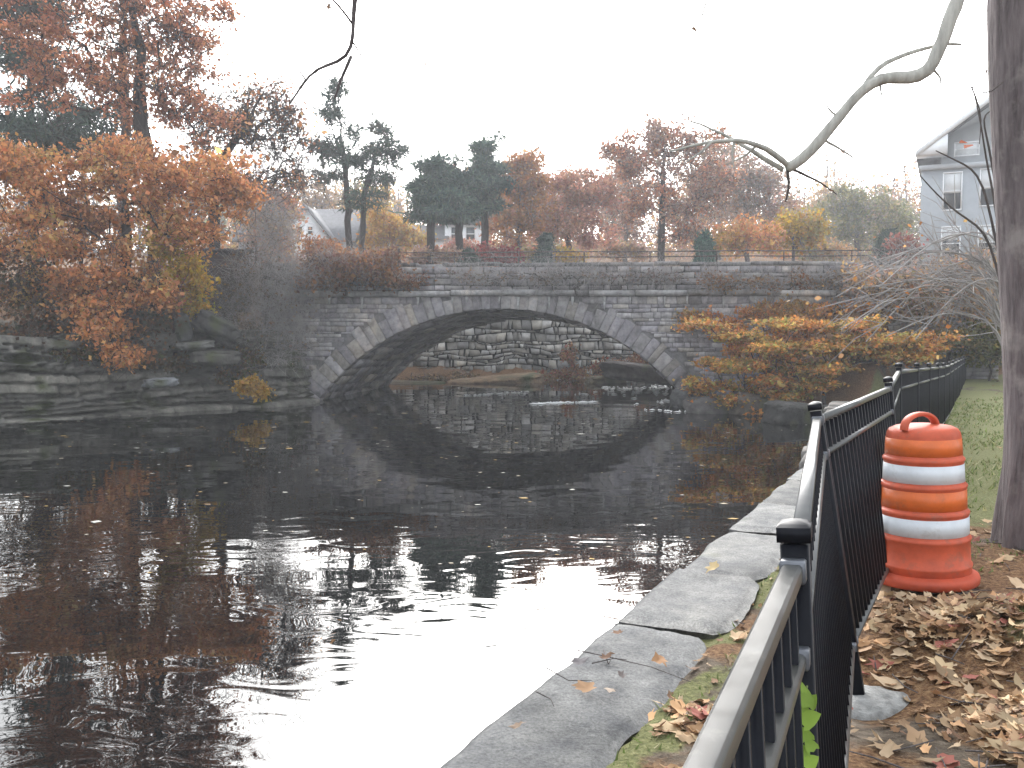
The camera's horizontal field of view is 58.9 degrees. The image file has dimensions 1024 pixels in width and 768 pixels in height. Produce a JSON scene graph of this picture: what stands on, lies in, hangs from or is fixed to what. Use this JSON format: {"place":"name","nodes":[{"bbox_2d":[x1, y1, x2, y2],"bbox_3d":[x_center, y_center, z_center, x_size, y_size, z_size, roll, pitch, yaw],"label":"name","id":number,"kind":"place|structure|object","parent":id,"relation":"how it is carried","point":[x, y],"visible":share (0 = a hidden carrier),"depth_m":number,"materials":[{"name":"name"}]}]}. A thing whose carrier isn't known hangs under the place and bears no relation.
{"place":"outdoors","nodes":[
{"label":"outdoors","id":0,"kind":"place"},
{"bbox_2d":[0,309,319,422],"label":"cliff","id":1,"kind":"structure","parent":0,"point":[31,390],"depth_m":27.91,"materials":[{"name":"stone"}]},
{"bbox_2d":[0,244,191,358],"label":"bramble","id":2,"kind":"object","parent":1,"relation":"on","point":[46,329],"visible":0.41,"depth_m":27.82,"materials":[{"name":"brown plant"}]},
{"bbox_2d":[1,311,274,390],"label":"bramble","id":3,"kind":"object","parent":1,"relation":"on","point":[86,351],"visible":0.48,"depth_m":28.66,"materials":[{"name":"brown plant"}]},
{"bbox_2d":[141,377,178,387],"bbox_3d":[-10.674,-0.041,27.546,1.055,0.310,0.864,-3,5,-39],"label":"boulder","id":4,"kind":"object","parent":1,"relation":"on","point":[155,382],"visible":1,"depth_m":27.27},
{"bbox_2d":[131,217,225,355],"bbox_3d":[-10.556,-3.138,28.979,2.364,4.487,2.572,3,5,42],"label":"maple tree","id":5,"kind":"object","parent":1,"relation":"on","point":[199,280],"visible":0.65,"depth_m":28.77,"materials":[{"name":"yellow plant"}]},
{"bbox_2d":[172,312,192,341],"bbox_3d":[-10.613,-1.832,29.249,0.620,0.986,1.046,-1,4,-16],"label":"boulder","id":6,"kind":"object","parent":1,"relation":"on","point":[184,330],"visible":0.88,"depth_m":28.82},
{"bbox_2d":[172,340,214,349],"bbox_3d":[-10.151,-1.239,28.949,1.250,0.319,1.365,-2,4,-27],"label":"rock slab","id":7,"kind":"object","parent":1,"relation":"on","point":[195,345],"visible":0.98,"depth_m":28.46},
{"bbox_2d":[185,348,241,366],"bbox_3d":[-9.553,-0.857,29.083,1.734,0.566,1.179,-4,5,-43],"label":"boulder","id":8,"kind":"object","parent":1,"relation":"on","point":[212,357],"visible":1,"depth_m":28.67,"materials":[{"name":"stone"}]},
{"bbox_2d":[191,309,241,347],"bbox_3d":[-9.555,-1.792,29.315,1.603,1.260,1.459,-2,4,-22],"label":"boulder","id":9,"kind":"object","parent":1,"relation":"on","point":[220,330],"visible":1,"depth_m":28.81,"materials":[{"name":"stone"}]},
{"bbox_2d":[228,371,277,402],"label":"bush","id":10,"kind":"object","parent":1,"relation":"on","point":[252,386],"visible":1,"depth_m":28.85,"materials":[{"name":"yellow plant"}]},
{"bbox_2d":[199,164,347,388],"bbox_3d":[-8.199,-3.685,31.226,6.114,7.864,5.022,0,4,0],"label":"bare shrub","id":11,"kind":"object","parent":1,"relation":"on","point":[284,292],"visible":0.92,"depth_m":31.05,"materials":[{"name":"grey plant"}]},
{"bbox_2d":[202,222,283,237],"bbox_3d":[-15.505,-9.200,54.263,0.067,2.233,29.733,0,4,-7],"label":"overhead cable","id":12,"kind":"object","parent":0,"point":[240,233],"visible":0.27,"depth_m":50.01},
{"bbox_2d":[232,204,367,265],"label":"gabled house","id":13,"kind":"structure","parent":0,"point":[329,222],"depth_m":71.58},
{"bbox_2d":[307,226,313,234],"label":"window","id":14,"kind":"structure","parent":13,"relation":"in","point":[312,227],"depth_m":69.30,"materials":[{"name":"white glass"}]},
{"bbox_2d":[0,378,811,767],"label":"river water","id":15,"kind":"structure","parent":0,"point":[298,640],"depth_m":10.85,"materials":[{"name":"black liquid"}]},
{"bbox_2d":[25,410,796,572],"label":"floating leaves","id":16,"kind":"object","parent":15,"relation":"on","point":[422,507],"visible":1,"depth_m":14.60,"materials":[{"name":"brown plant"}]},
{"bbox_2d":[390,380,445,383],"bbox_3d":[-4.720,0.193,42.776,3.472,0.753,1.830,0,4,0],"label":"rock ledge","id":17,"kind":"object","parent":15,"relation":"in","point":[405,382],"visible":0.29,"depth_m":42.14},
{"bbox_2d":[447,372,544,383],"bbox_3d":[-0.778,-0.007,43.071,4.775,1.022,2.314,0,4,-6],"label":"rock ledge","id":18,"kind":"object","parent":15,"relation":"in","point":[529,377],"visible":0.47,"depth_m":42.21,"materials":[{"name":"stone"}]},
{"bbox_2d":[465,384,685,411],"bbox_3d":[5.014,0.457,34.325,10.685,0.050,9.968,-3,5,-36],"label":"rapids foam","id":19,"kind":"object","parent":15,"relation":"on","point":[653,389],"visible":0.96,"depth_m":35.34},
{"bbox_2d":[524,341,649,380],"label":"bramble","id":20,"kind":"object","parent":15,"relation":"in","point":[569,358],"visible":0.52,"depth_m":44.54,"materials":[{"name":"brown plant"}]},
{"bbox_2d":[585,376,626,383],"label":"boulder","id":21,"kind":"object","parent":15,"relation":"in","point":[597,380],"visible":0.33,"depth_m":42.12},
{"bbox_2d":[599,361,669,384],"bbox_3d":[5.861,-0.535,41.829,3.693,1.031,1.712,1,4,11],"label":"rock ledge","id":22,"kind":"object","parent":15,"relation":"on","point":[631,371],"visible":0.69,"depth_m":41.16,"materials":[{"name":"stone"}]},
{"bbox_2d":[670,387,715,407],"bbox_3d":[6.095,0.559,30.286,1.482,0.917,1.265,-1,4,-17],"label":"boulder","id":23,"kind":"object","parent":15,"relation":"in","point":[678,397],"visible":0.2,"depth_m":29.94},
{"bbox_2d":[682,395,728,413],"bbox_3d":[6.518,0.802,28.689,2.207,0.918,1.254,-1,4,-18],"label":"boulder","id":24,"kind":"object","parent":15,"relation":"in","point":[700,405],"visible":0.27,"depth_m":28.05,"materials":[{"name":"stone"}]},
{"bbox_2d":[727,391,770,415],"bbox_3d":[7.502,0.673,28.119,1.716,0.927,1.264,-1,4,-17],"label":"boulder","id":25,"kind":"object","parent":15,"relation":"in","point":[740,411],"visible":0.3,"depth_m":27.51,"materials":[{"name":"stone"}]},
{"bbox_2d":[760,400,827,424],"bbox_3d":[8.140,0.913,25.749,2.060,0.912,1.271,-1,4,-13],"label":"boulder","id":26,"kind":"object","parent":15,"relation":"in","point":[778,412],"visible":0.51,"depth_m":25.13,"materials":[{"name":"stone"}]},
{"bbox_2d":[0,0,988,253],"label":"sky","id":27,"kind":"structure","parent":0,"point":[767,68],"materials":[{"name":"white"}]},
{"bbox_2d":[0,251,1023,767],"bbox_3d":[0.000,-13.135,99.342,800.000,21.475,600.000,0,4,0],"label":"ground","id":28,"kind":"structure","parent":0,"point":[862,383],"depth_m":4.36,"materials":[{"name":"plant"}]},
{"bbox_2d":[0,0,151,266],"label":"pine tree","id":29,"kind":"object","parent":28,"relation":"on","point":[21,123],"visible":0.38,"depth_m":39.30,"materials":[{"name":"green plant"}]},
{"bbox_2d":[77,0,164,236],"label":"birch tree","id":30,"kind":"object","parent":28,"relation":"on","point":[128,133],"visible":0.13,"depth_m":35.28,"materials":[{"name":"brown plant"}]},
{"bbox_2d":[0,0,270,305],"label":"oak tree","id":31,"kind":"object","parent":28,"relation":"on","point":[106,81],"visible":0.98,"depth_m":32.53,"materials":[{"name":"orange plant"}]},
{"bbox_2d":[0,118,273,385],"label":"oak tree","id":32,"kind":"object","parent":28,"relation":"on","point":[128,162],"visible":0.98,"depth_m":27.77,"materials":[{"name":"orange plant"}]},
{"bbox_2d":[192,248,249,311],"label":"shed","id":33,"kind":"structure","parent":28,"relation":"on","point":[214,251],"depth_m":32.99,"materials":[{"name":"grey"}]},
{"bbox_2d":[216,255,241,288],"bbox_3d":[-10.331,-4.085,33.135,0.900,1.200,0.060,-1,4,-20],"label":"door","id":34,"kind":"structure","parent":33,"relation":"in","point":[217,257],"depth_m":33.06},
{"bbox_2d":[182,220,305,358],"bbox_3d":[-9.758,-2.221,31.449,4.862,6.979,4.429,-2,4,-30],"label":"bare shrub","id":35,"kind":"object","parent":28,"relation":"on","point":[223,285],"visible":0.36,"depth_m":31.00,"materials":[{"name":"grey plant"}]},
{"bbox_2d":[152,27,354,247],"bbox_3d":[-11.087,-9.327,37.752,8.653,10.948,6.133,0,4,0],"label":"oak tree","id":36,"kind":"object","parent":28,"relation":"on","point":[287,120],"visible":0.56,"depth_m":37.10,"materials":[{"name":"brown plant"}]},
{"bbox_2d":[227,170,316,267],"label":"ash tree","id":37,"kind":"object","parent":28,"relation":"on","point":[303,218],"visible":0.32,"depth_m":60.90,"materials":[{"name":"grey plant"}]},
{"bbox_2d":[277,165,343,208],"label":"maple tree","id":38,"kind":"object","parent":28,"relation":"on","point":[320,201],"visible":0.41,"depth_m":90.22,"materials":[{"name":"brown plant"}]},
{"bbox_2d":[292,230,349,261],"bbox_3d":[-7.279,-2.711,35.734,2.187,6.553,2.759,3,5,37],"label":"bush","id":39,"kind":"object","parent":28,"relation":"on","point":[328,243],"visible":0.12,"depth_m":35.16,"materials":[{"name":"brown plant"}]},
{"bbox_2d":[300,68,398,250],"bbox_3d":[-8.665,-10.758,47.693,5.459,11.444,3.568,0,4,0],"label":"cedar tree","id":40,"kind":"object","parent":28,"relation":"on","point":[345,161],"visible":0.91,"depth_m":47.61,"materials":[{"name":"green plant"}]},
{"bbox_2d":[335,184,410,258],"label":"ash tree","id":41,"kind":"object","parent":28,"relation":"on","point":[391,192],"visible":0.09,"depth_m":83.01,"materials":[{"name":"brown plant"}]},
{"bbox_2d":[339,107,418,253],"bbox_3d":[-6.810,-9.991,49.057,4.049,9.503,3.699,1,4,21],"label":"cedar tree","id":42,"kind":"object","parent":28,"relation":"on","point":[383,178],"visible":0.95,"depth_m":48.59,"materials":[{"name":"green plant"}]},
{"bbox_2d":[351,196,437,262],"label":"maple tree","id":43,"kind":"object","parent":28,"relation":"on","point":[394,227],"visible":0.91,"depth_m":56.91,"materials":[{"name":"yellow plant"}]},
{"bbox_2d":[388,147,481,263],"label":"pine tree","id":44,"kind":"object","parent":28,"relation":"on","point":[432,197],"visible":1,"depth_m":48.26,"materials":[{"name":"green plant"}]},
{"bbox_2d":[404,243,468,263],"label":"bush","id":45,"kind":"object","parent":28,"relation":"on","point":[425,248],"visible":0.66,"depth_m":49.10,"materials":[{"name":"brown plant"}]},
{"bbox_2d":[398,363,481,380],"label":"bramble","id":46,"kind":"object","parent":28,"relation":"on","point":[458,374],"visible":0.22,"depth_m":44.83,"materials":[{"name":"brown plant"}]},
{"bbox_2d":[411,217,480,248],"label":"white house","id":47,"kind":"structure","parent":28,"relation":"on","point":[443,231],"depth_m":79.29,"materials":[{"name":"grey"}]},
{"bbox_2d":[450,226,454,240],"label":"window","id":48,"kind":"structure","parent":47,"relation":"in","point":[452,232],"depth_m":79.26,"materials":[{"name":"white glass"}]},
{"bbox_2d":[465,226,475,241],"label":"window","id":49,"kind":"structure","parent":47,"relation":"in","point":[470,232],"depth_m":79.26,"materials":[{"name":"white glass"}]},
{"bbox_2d":[438,229,480,250],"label":"bush","id":50,"kind":"object","parent":28,"relation":"on","point":[468,243],"visible":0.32,"depth_m":61.21,"materials":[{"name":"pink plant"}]},
{"bbox_2d":[0,141,920,259],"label":"distant woods","id":51,"kind":"object","parent":28,"relation":"on","point":[917,195],"visible":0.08,"depth_m":107.06,"materials":[{"name":"grey plant"}]},
{"bbox_2d":[435,151,500,249],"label":"pine tree","id":52,"kind":"object","parent":28,"relation":"on","point":[467,180],"visible":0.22,"depth_m":50.21,"materials":[{"name":"green plant"}]},
{"bbox_2d":[457,245,483,262],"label":"conifer","id":53,"kind":"object","parent":28,"relation":"on","point":[467,249],"visible":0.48,"depth_m":49.29,"materials":[{"name":"green plant"}]},
{"bbox_2d":[464,128,521,266],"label":"pine tree","id":54,"kind":"object","parent":28,"relation":"on","point":[484,150],"visible":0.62,"depth_m":51.37,"materials":[{"name":"green plant"}]},
{"bbox_2d":[472,239,525,266],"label":"bush","id":55,"kind":"object","parent":28,"relation":"on","point":[485,247],"visible":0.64,"depth_m":50.25,"materials":[{"name":"brown plant"}]},
{"bbox_2d":[489,146,537,245],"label":"ash tree","id":56,"kind":"object","parent":28,"relation":"on","point":[493,215],"visible":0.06,"depth_m":80.78,"materials":[{"name":"brown plant"}]},
{"bbox_2d":[406,318,636,377],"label":"rubble wall","id":57,"kind":"structure","parent":28,"relation":"on","point":[536,343],"depth_m":46.55,"materials":[{"name":"stone"}]},
{"bbox_2d":[505,242,537,262],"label":"bush","id":58,"kind":"object","parent":28,"relation":"on","point":[527,253],"visible":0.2,"depth_m":51.13,"materials":[{"name":"brown plant"}]},
{"bbox_2d":[474,135,574,252],"bbox_3d":[0.536,-10.347,52.916,5.163,8.863,4.532,3,5,34],"label":"maple tree","id":59,"kind":"object","parent":28,"relation":"on","point":[520,215],"visible":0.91,"depth_m":52.29,"materials":[{"name":"brown plant"}]},
{"bbox_2d":[528,231,559,262],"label":"conifer","id":60,"kind":"object","parent":28,"relation":"on","point":[545,240],"visible":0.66,"depth_m":49.30,"materials":[{"name":"green plant"}]},
{"bbox_2d":[552,240,589,262],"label":"bush","id":61,"kind":"object","parent":28,"relation":"on","point":[564,248],"visible":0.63,"depth_m":49.22,"materials":[{"name":"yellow plant"}]},
{"bbox_2d":[526,159,639,260],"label":"maple tree","id":62,"kind":"object","parent":28,"relation":"on","point":[588,196],"visible":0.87,"depth_m":54.13,"materials":[{"name":"brown plant"}]},
{"bbox_2d":[591,237,657,261],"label":"bush","id":63,"kind":"object","parent":28,"relation":"on","point":[632,245],"visible":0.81,"depth_m":61.24,"materials":[{"name":"brown plant"}]},
{"bbox_2d":[261,249,999,400],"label":"stone bridge","id":64,"kind":"structure","parent":28,"relation":"on","point":[384,339],"depth_m":31.78,"materials":[{"name":"stone"}]},
{"bbox_2d":[273,229,439,309],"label":"bramble","id":65,"kind":"object","parent":64,"relation":"on","point":[339,267],"visible":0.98,"depth_m":31.10,"materials":[{"name":"brown plant"}]},
{"bbox_2d":[417,236,704,319],"bbox_3d":[1.623,-3.705,31.160,10.319,3.069,3.199,0,4,0],"label":"bramble","id":66,"kind":"object","parent":64,"relation":"on","point":[544,276],"visible":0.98,"depth_m":31.22,"materials":[{"name":"brown plant"}]},
{"bbox_2d":[676,244,884,312],"bbox_3d":[9.162,-3.494,30.989,7.304,2.677,2.646,0,4,0],"label":"bramble","id":67,"kind":"object","parent":64,"relation":"on","point":[706,280],"visible":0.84,"depth_m":30.81,"materials":[{"name":"brown plant"}]},
{"bbox_2d":[671,285,891,388],"bbox_3d":[9.266,-1.046,30.839,8.162,4.859,2.542,0,4,7],"label":"creeper","id":68,"kind":"object","parent":64,"relation":"attached to","point":[759,310],"visible":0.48,"depth_m":30.69,"materials":[{"name":"orange plant"}]},
{"bbox_2d":[593,156,669,261],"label":"ash tree","id":69,"kind":"object","parent":28,"relation":"on","point":[632,234],"visible":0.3,"depth_m":76.74,"materials":[{"name":"brown plant"}]},
{"bbox_2d":[440,401,849,767],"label":"river wall","id":70,"kind":"structure","parent":28,"relation":"on","point":[676,616],"depth_m":4.68,"materials":[{"name":"stone"}]},
{"bbox_2d":[508,721,524,728],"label":"dry leaf","id":71,"kind":"object","parent":70,"relation":"on","point":[516,725],"visible":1,"depth_m":3.85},
{"bbox_2d":[570,657,588,664],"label":"dry leaf","id":72,"kind":"object","parent":70,"relation":"on","point":[576,660],"visible":1,"depth_m":4.57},
{"bbox_2d":[572,680,596,691],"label":"dry leaf","id":73,"kind":"object","parent":70,"relation":"on","point":[582,686],"visible":1,"depth_m":4.25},
{"bbox_2d":[604,688,615,692],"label":"dry leaf","id":74,"kind":"object","parent":70,"relation":"on","point":[609,690],"visible":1,"depth_m":4.21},
{"bbox_2d":[612,629,622,633],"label":"dry leaf","id":75,"kind":"object","parent":70,"relation":"on","point":[617,632],"visible":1,"depth_m":5.00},
{"bbox_2d":[618,670,627,677],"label":"dry leaf","id":76,"kind":"object","parent":70,"relation":"on","point":[621,674],"visible":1,"depth_m":4.40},
{"bbox_2d":[651,651,668,666],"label":"dry leaf","id":77,"kind":"object","parent":70,"relation":"on","point":[657,658],"visible":1,"depth_m":4.60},
{"bbox_2d":[705,561,718,573],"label":"dry leaf","id":78,"kind":"object","parent":70,"relation":"on","point":[714,565],"visible":1,"depth_m":6.29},
{"bbox_2d":[289,0,1023,549],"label":"bare tree","id":79,"kind":"object","parent":28,"relation":"on","point":[1005,42],"visible":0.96,"depth_m":5.59,"materials":[{"name":"brown plant"}]},
{"bbox_2d":[590,96,754,260],"bbox_3d":[9.706,-12.459,57.355,10.482,11.329,8.661,0,4,0],"label":"oak tree","id":80,"kind":"object","parent":28,"relation":"on","point":[658,137],"visible":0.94,"depth_m":56.56,"materials":[{"name":"brown plant"}]},
{"bbox_2d":[691,226,720,261],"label":"conifer","id":81,"kind":"object","parent":28,"relation":"on","point":[704,241],"visible":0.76,"depth_m":50.32,"materials":[{"name":"green plant"}]},
{"bbox_2d":[672,129,751,259],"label":"ash tree","id":82,"kind":"object","parent":28,"relation":"on","point":[726,152],"visible":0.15,"depth_m":82.55,"materials":[{"name":"brown plant"}]},
{"bbox_2d":[700,208,790,260],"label":"maple tree","id":83,"kind":"object","parent":28,"relation":"on","point":[741,233],"visible":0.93,"depth_m":52.13,"materials":[{"name":"orange plant"}]},
{"bbox_2d":[707,134,809,261],"bbox_3d":[16.953,-12.443,63.046,8.028,9.550,7.382,0,4,0],"label":"oak tree","id":84,"kind":"object","parent":28,"relation":"on","point":[758,180],"visible":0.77,"depth_m":62.60,"materials":[{"name":"brown plant"}]},
{"bbox_2d":[535,535,1023,767],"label":"twig litter","id":85,"kind":"object","parent":28,"relation":"on","point":[987,760],"visible":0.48,"depth_m":4.00,"materials":[{"name":"brown plant"}]},
{"bbox_2d":[599,652,614,658],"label":"dry leaf","id":86,"kind":"object","parent":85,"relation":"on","point":[606,656],"visible":1,"depth_m":4.63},
{"bbox_2d":[751,204,840,265],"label":"maple tree","id":87,"kind":"object","parent":28,"relation":"on","point":[801,229],"visible":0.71,"depth_m":53.78,"materials":[{"name":"yellow plant"}]},
{"bbox_2d":[613,396,1023,766],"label":"grass","id":88,"kind":"structure","parent":28,"relation":"on","point":[964,446],"depth_m":12.28,"materials":[{"name":"plant"}]},
{"bbox_2d":[668,300,970,415],"bbox_3d":[9.367,-0.677,27.803,8.869,4.060,3.435,0,4,0],"label":"creeper","id":89,"kind":"object","parent":28,"relation":"on","point":[882,348],"visible":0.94,"depth_m":27.36,"materials":[{"name":"orange plant"}]},
{"bbox_2d":[682,356,965,767],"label":"metal fence","id":90,"kind":"object","parent":28,"relation":"on","point":[814,612],"visible":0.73,"depth_m":2.78,"materials":[{"name":"metal"}]},
{"bbox_2d":[800,682,820,767],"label":"vine","id":91,"kind":"object","parent":90,"relation":"attached to","point":[810,718],"visible":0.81,"depth_m":1.53,"materials":[{"name":"green plant"}]},
{"bbox_2d":[790,176,862,256],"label":"ash tree","id":92,"kind":"object","parent":28,"relation":"on","point":[819,192],"visible":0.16,"depth_m":90.50,"materials":[{"name":"brown plant"}]},
{"bbox_2d":[795,236,864,261],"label":"bush","id":93,"kind":"object","parent":28,"relation":"on","point":[837,246],"visible":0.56,"depth_m":59.07,"materials":[{"name":"orange plant"}]},
{"bbox_2d":[648,379,1023,767],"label":"leaf litter","id":94,"kind":"object","parent":28,"relation":"on","point":[1008,715],"visible":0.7,"depth_m":4.03,"materials":[{"name":"plant"}]},
{"bbox_2d":[806,176,919,261],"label":"ash tree","id":95,"kind":"object","parent":28,"relation":"on","point":[850,209],"visible":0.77,"depth_m":72.27,"materials":[{"name":"green plant"}]},
{"bbox_2d":[868,226,904,260],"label":"conifer","id":96,"kind":"object","parent":28,"relation":"on","point":[879,241],"visible":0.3,"depth_m":51.43,"materials":[{"name":"green plant"}]},
{"bbox_2d":[787,175,1000,364],"bbox_3d":[5.016,-0.787,11.424,2.907,3.583,1.642,1,4,20],"label":"bare shrub","id":97,"kind":"object","parent":28,"relation":"on","point":[983,262],"visible":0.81,"depth_m":11.16,"materials":[{"name":"grey plant"}]},
{"bbox_2d":[883,196,919,253],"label":"ash tree","id":98,"kind":"object","parent":28,"relation":"on","point":[915,229],"visible":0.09,"depth_m":88.46,"materials":[{"name":"brown plant"}]},
{"bbox_2d":[881,230,928,260],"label":"bush","id":99,"kind":"object","parent":28,"relation":"on","point":[908,238],"visible":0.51,"depth_m":49.30,"materials":[{"name":"red plant"}]},
{"bbox_2d":[822,213,1000,364],"bbox_3d":[14.233,-2.833,29.680,7.855,5.796,5.259,0,4,0],"label":"bush","id":100,"kind":"object","parent":28,"relation":"on","point":[927,307],"visible":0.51,"depth_m":29.46,"materials":[{"name":"brown plant"}]},
{"bbox_2d":[881,412,980,592],"bbox_3d":[2.347,0.634,5.178,0.588,0.968,0.588,-1,3,0],"label":"traffic drum","id":101,"kind":"object","parent":28,"relation":"on","point":[926,515],"visible":0.93,"depth_m":4.99,"materials":[{"name":"orange plastic"}]},
{"bbox_2d":[915,96,996,277],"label":"apartment building","id":102,"kind":"structure","parent":28,"relation":"on","point":[940,169],"depth_m":58.35,"materials":[{"name":"grey"}]},
{"bbox_2d":[940,226,960,260],"bbox_3d":[28.383,-9.088,58.695,1.158,2.218,0.080,2,4,26],"label":"window","id":103,"kind":"structure","parent":102,"relation":"in","point":[946,227],"depth_m":58.67,"materials":[{"name":"white glass"}]},
{"bbox_2d":[942,171,962,210],"bbox_3d":[28.383,-12.422,58.470,1.158,2.469,0.080,2,4,26],"label":"window","id":104,"kind":"structure","parent":102,"relation":"in","point":[948,181],"depth_m":58.47,"materials":[{"name":"white glass"}]},
{"bbox_2d":[954,141,979,156],"bbox_3d":[29.330,-15.166,58.496,1.485,0.919,0.080,2,4,26],"label":"window","id":105,"kind":"structure","parent":102,"relation":"in","point":[974,150],"depth_m":58.49,"materials":[{"name":"white glass"}]},
{"bbox_2d":[979,168,993,206],"bbox_3d":[30.302,-12.493,57.538,1.158,2.415,0.080,2,4,26],"label":"window","id":106,"kind":"structure","parent":102,"relation":"in","point":[984,177],"depth_m":57.62,"materials":[{"name":"white glass"}]},
{"bbox_2d":[977,224,996,259],"bbox_3d":[30.302,-9.026,57.771,1.158,2.218,0.080,2,4,26],"label":"window","id":107,"kind":"structure","parent":102,"relation":"in","point":[984,226],"depth_m":57.78,"materials":[{"name":"white glass"}]},
{"bbox_2d":[919,89,997,276],"bbox_3d":[5.386,-1.135,10.347,1.562,4.381,0.039,0,4,0],"label":"sapling","id":108,"kind":"object","parent":28,"relation":"on","point":[988,208],"visible":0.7,"depth_m":10.27,"materials":[{"name":"plant"}]},
{"bbox_2d":[917,317,1001,380],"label":"bush","id":109,"kind":"object","parent":28,"relation":"on","point":[990,355],"visible":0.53,"depth_m":29.35,"materials":[{"name":"green plant"}]}
]}

